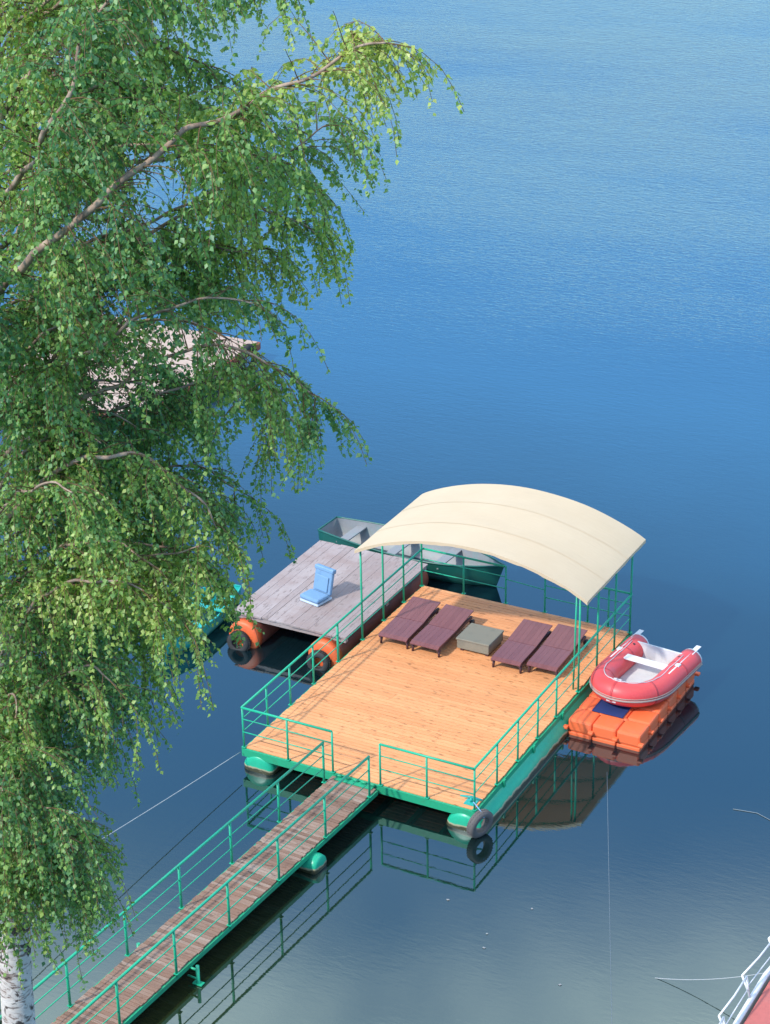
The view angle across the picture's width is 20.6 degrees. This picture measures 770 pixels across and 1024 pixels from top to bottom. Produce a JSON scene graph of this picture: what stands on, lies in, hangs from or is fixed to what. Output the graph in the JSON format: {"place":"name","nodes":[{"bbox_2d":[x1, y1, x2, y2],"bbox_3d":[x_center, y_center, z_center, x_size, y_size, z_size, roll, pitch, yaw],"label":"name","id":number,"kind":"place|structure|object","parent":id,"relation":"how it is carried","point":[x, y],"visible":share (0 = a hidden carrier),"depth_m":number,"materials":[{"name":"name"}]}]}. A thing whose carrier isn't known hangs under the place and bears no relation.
{"place":"outdoors","nodes":[
{"label":"outdoors","id":0,"kind":"place"},
{"bbox_2d":[0,0,463,1023],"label":"birch tree","id":1,"kind":"object","parent":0,"point":[96,608],"visible":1,"depth_m":21.01,"materials":[{"name":"green plant"}]},
{"bbox_2d":[0,0,769,1023],"bbox_3d":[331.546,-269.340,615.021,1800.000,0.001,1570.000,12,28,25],"label":"water","id":2,"kind":"structure","parent":0,"point":[558,232],"depth_m":59.84,"materials":[{"name":"blue liquid"}]},
{"bbox_2d":[8,316,260,423],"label":"pontoon","id":3,"kind":"object","parent":2,"relation":"on","point":[189,338],"visible":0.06,"depth_m":66.71,"materials":[{"name":"paint"}]},
{"bbox_2d":[239,343,257,369],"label":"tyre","id":4,"kind":"object","parent":3,"relation":"hanging from","point":[247,347],"visible":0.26,"depth_m":66.92,"materials":[{"name":"rubber"}]},
{"bbox_2d":[0,741,377,1023],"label":"gangway","id":5,"kind":"object","parent":2,"relation":"on","point":[214,912],"visible":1,"depth_m":40.55,"materials":[{"name":"green paint"}]},
{"bbox_2d":[162,584,241,654],"bbox_3d":[-4.602,2.627,51.684,1.220,0.666,3.361,12,28,25],"label":"rowing boat","id":6,"kind":"object","parent":2,"relation":"on","point":[219,620],"visible":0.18,"depth_m":51.49,"materials":[{"name":"teal paint"}]},
{"bbox_2d":[229,540,428,667],"bbox_3d":[-1.305,2.276,52.218,3.116,0.960,4.765,12,28,25],"label":"old raft","id":7,"kind":"object","parent":2,"relation":"on","point":[278,603],"visible":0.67,"depth_m":51.62,"materials":[{"name":"paint"}]},
{"bbox_2d":[227,630,250,650],"bbox_3d":[-3.504,3.123,50.807,0.617,0.582,0.228,8,27,19],"label":"tyre","id":8,"kind":"object","parent":7,"relation":"hanging from","point":[246,644],"visible":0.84,"depth_m":50.73,"materials":[{"name":"rubber"}]},
{"bbox_2d":[300,563,335,606],"bbox_3d":[-1.622,1.762,51.299,0.600,0.760,0.734,19,32,36],"label":"boat seat","id":9,"kind":"object","parent":7,"relation":"on","point":[319,594],"visible":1,"depth_m":51.30,"materials":[{"name":"plastic"}]},
{"bbox_2d":[306,650,330,670],"bbox_3d":[-1.560,3.532,49.862,0.617,0.582,0.228,8,27,19],"label":"tyre","id":10,"kind":"object","parent":7,"relation":"hanging from","point":[322,655],"visible":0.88,"depth_m":49.76,"materials":[{"name":"rubber"}]},
{"bbox_2d":[317,516,504,585],"bbox_3d":[0.736,1.105,54.601,5.348,0.746,1.546,12,28,25],"label":"rowing boat","id":11,"kind":"object","parent":2,"relation":"on","point":[350,532],"visible":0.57,"depth_m":54.58,"materials":[{"name":"green paint"}]},
{"bbox_2d":[240,484,645,831],"bbox_3d":[1.456,2.985,47.553,5.830,4.098,8.790,12,28,25],"label":"floating pontoon","id":12,"kind":"object","parent":2,"relation":"on","point":[454,731],"visible":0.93,"depth_m":47.62,"materials":[{"name":"green paint"}]},
{"bbox_2d":[102,752,240,838],"bbox_3d":[-5.468,6.381,42.342,0.020,0.897,8.628,15,29,30],"label":"mooring cable","id":13,"kind":"object","parent":12,"relation":"attached to","point":[172,795],"visible":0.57,"depth_m":43.91,"materials":[{"name":"metal"}]},
{"bbox_2d":[378,596,440,648],"bbox_3d":[0.593,2.645,50.413,0.808,0.396,1.875,11,28,24],"label":"sun lounger","id":14,"kind":"object","parent":12,"relation":"on","point":[411,619],"visible":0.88,"depth_m":50.34,"materials":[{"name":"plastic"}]},
{"bbox_2d":[410,604,474,657],"bbox_3d":[1.352,2.815,50.024,0.808,0.396,1.875,12,28,26],"label":"sun lounger","id":15,"kind":"object","parent":12,"relation":"on","point":[443,627],"visible":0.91,"depth_m":49.95,"materials":[{"name":"wood"}]},
{"bbox_2d":[466,802,492,837],"bbox_3d":[1.938,6.333,43.340,0.384,0.744,0.621,12,28,25],"label":"tyre","id":16,"kind":"object","parent":12,"relation":"hanging from","point":[475,819],"visible":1,"depth_m":43.24,"materials":[{"name":"rubber"}]},
{"bbox_2d":[456,623,503,655],"bbox_3d":[2.230,3.004,49.653,0.860,0.332,0.840,12,28,25],"label":"storage box","id":17,"kind":"object","parent":12,"relation":"on","point":[483,639],"visible":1,"depth_m":49.46,"materials":[{"name":"plastic"}]},
{"bbox_2d":[491,619,552,673],"bbox_3d":[3.188,3.134,49.274,0.808,0.396,1.875,12,28,25],"label":"sun lounger","id":18,"kind":"object","parent":12,"relation":"on","point":[519,647],"visible":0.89,"depth_m":49.20,"materials":[{"name":"wood"}]},
{"bbox_2d":[526,624,587,676],"bbox_3d":[3.990,3.235,49.028,0.808,0.396,1.875,11,28,25],"label":"sun lounger","id":19,"kind":"object","parent":12,"relation":"on","point":[555,652],"visible":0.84,"depth_m":48.93,"materials":[{"name":"wood"}]},
{"bbox_2d":[607,787,611,1023],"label":"mooring line","id":20,"kind":"object","parent":2,"relation":"on","point":[609,908],"visible":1,"depth_m":41.13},
{"bbox_2d":[563,671,699,751],"bbox_3d":[5.616,4.304,47.981,1.905,0.525,3.630,12,28,25],"label":"floating dock","id":21,"kind":"object","parent":2,"relation":"on","point":[634,728],"visible":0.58,"depth_m":46.82,"materials":[{"name":"orange plastic"}]},
{"bbox_2d":[592,699,630,717],"bbox_3d":[5.088,4.356,47.249,0.740,0.015,0.690,12,28,25],"label":"mat","id":22,"kind":"object","parent":21,"relation":"on","point":[604,707],"visible":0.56,"depth_m":47.15,"materials":[{"name":"blue fabric"}]},
{"bbox_2d":[589,629,702,706],"bbox_3d":[5.808,3.608,48.022,1.952,0.698,3.011,15,30,30],"label":"inflatable dinghy","id":23,"kind":"object","parent":21,"relation":"on","point":[636,669],"visible":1,"depth_m":47.89,"materials":[{"name":"red rubber"}]},
{"bbox_2d":[718,936,769,1023],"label":"railing","id":24,"kind":"object","parent":2,"relation":"on","point":[755,1009],"visible":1,"depth_m":36.85,"materials":[{"name":"white metal"}]},
{"bbox_2d":[656,973,762,979],"bbox_3d":[5.984,8.438,38.606,2.180,0.813,0.016,10,27,22],"label":"rope","id":25,"kind":"object","parent":24,"relation":"attached to","point":[706,979],"visible":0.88,"depth_m":38.72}
]}

